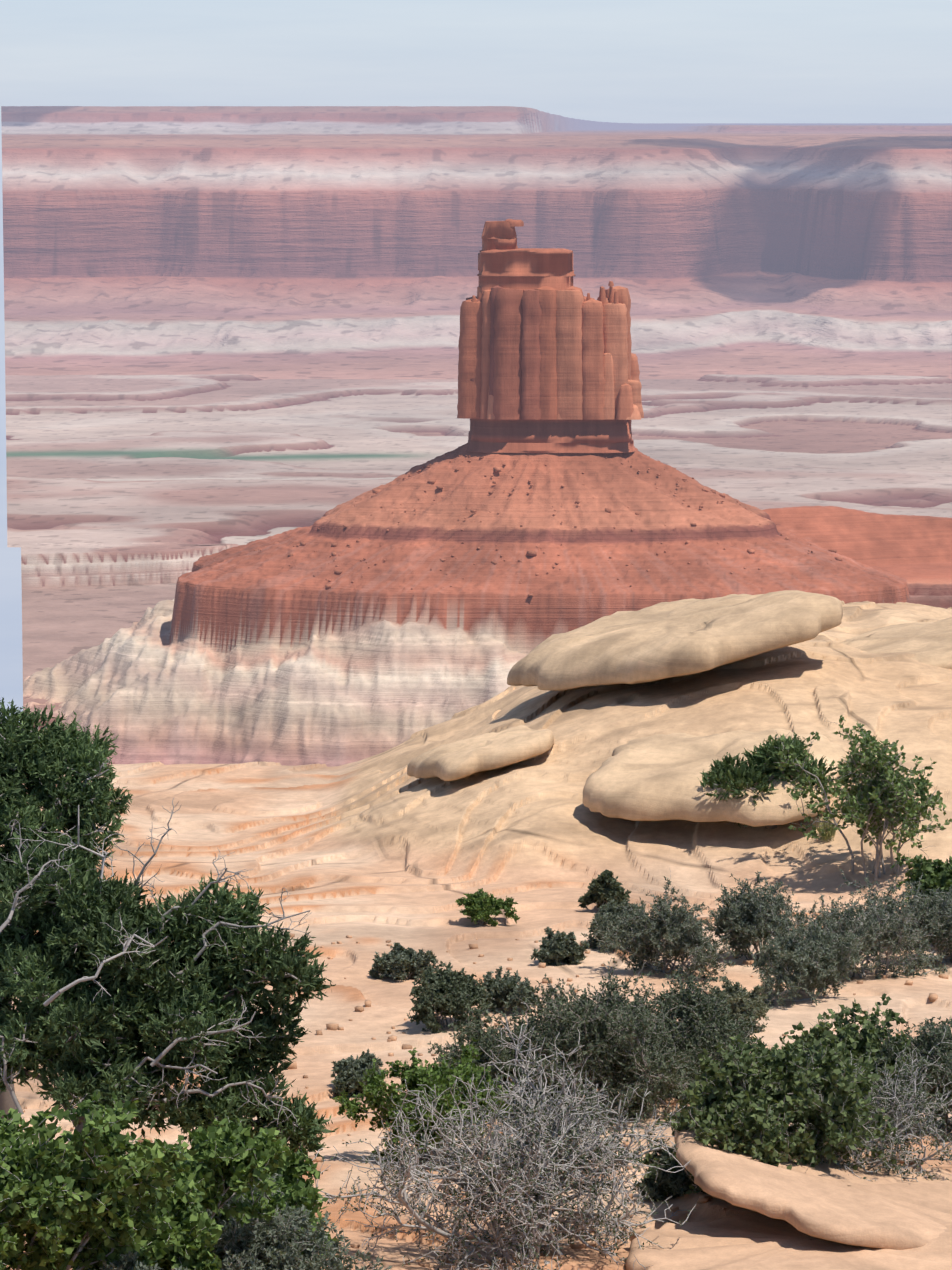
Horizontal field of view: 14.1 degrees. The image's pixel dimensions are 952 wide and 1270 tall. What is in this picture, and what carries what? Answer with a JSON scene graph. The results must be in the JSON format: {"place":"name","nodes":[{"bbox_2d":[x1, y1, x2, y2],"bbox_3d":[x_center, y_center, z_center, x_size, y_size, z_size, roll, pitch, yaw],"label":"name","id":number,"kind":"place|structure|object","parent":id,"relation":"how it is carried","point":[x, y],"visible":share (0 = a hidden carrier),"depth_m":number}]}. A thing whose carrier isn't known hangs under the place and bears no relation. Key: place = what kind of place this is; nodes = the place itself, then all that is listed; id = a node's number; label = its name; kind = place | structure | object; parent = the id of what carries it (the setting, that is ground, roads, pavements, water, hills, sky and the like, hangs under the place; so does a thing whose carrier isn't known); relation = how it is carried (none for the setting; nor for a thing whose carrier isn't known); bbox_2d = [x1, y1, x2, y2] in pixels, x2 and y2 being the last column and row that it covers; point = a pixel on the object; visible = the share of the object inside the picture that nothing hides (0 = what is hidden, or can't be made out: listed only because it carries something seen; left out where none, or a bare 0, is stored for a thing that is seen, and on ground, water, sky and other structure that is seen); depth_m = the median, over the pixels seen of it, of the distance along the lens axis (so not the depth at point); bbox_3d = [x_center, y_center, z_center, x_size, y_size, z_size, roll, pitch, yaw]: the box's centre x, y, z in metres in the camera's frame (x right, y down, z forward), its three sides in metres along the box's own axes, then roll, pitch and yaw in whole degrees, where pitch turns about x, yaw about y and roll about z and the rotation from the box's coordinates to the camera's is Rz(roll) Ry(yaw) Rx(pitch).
{"place":"outdoors","nodes":[
{"label":"outdoors","id":0,"kind":"place"},
{"bbox_2d":[0,601,951,1269],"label":"ground","id":1,"kind":"structure","parent":0,"point":[374,853],"depth_m":48.48},
{"bbox_2d":[0,697,951,1269],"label":"plant","id":2,"kind":"object","parent":1,"relation":"on","point":[54,753],"depth_m":27.17},
{"bbox_2d":[22,933,948,1266],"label":"pebbles","id":3,"kind":"object","parent":1,"relation":"on","point":[932,997],"visible":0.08,"depth_m":35.58},
{"bbox_2d":[407,590,951,1269],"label":"rock slabs","id":4,"kind":"structure","parent":1,"relation":"on","point":[825,1216],"depth_m":48.72},
{"bbox_2d":[0,0,951,721],"label":"sky","id":5,"kind":"structure","parent":0,"point":[613,61]},
{"bbox_2d":[1,106,951,379],"bbox_3d":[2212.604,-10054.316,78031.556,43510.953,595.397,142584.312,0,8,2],"label":"mesa","id":6,"kind":"structure","parent":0,"point":[301,242],"depth_m":10233.96},
{"bbox_2d":[5,374,951,548],"bbox_3d":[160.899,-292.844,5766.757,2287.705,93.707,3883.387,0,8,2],"label":"basin ground","id":7,"kind":"structure","parent":0,"point":[191,460],"depth_m":5932.85},
{"bbox_2d":[21,443,951,766],"bbox_3d":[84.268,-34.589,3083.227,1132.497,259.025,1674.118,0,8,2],"label":"butte base slope","id":8,"kind":"structure","parent":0,"point":[167,653],"depth_m":2909.67},
{"bbox_2d":[254,446,841,620],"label":"talus boulders","id":9,"kind":"object","parent":8,"relation":"on","point":[534,553],"visible":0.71,"depth_m":2937.86},
{"bbox_2d":[457,219,643,452],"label":"rock butte","id":10,"kind":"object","parent":8,"relation":"on","point":[548,361],"depth_m":2969.60}
]}

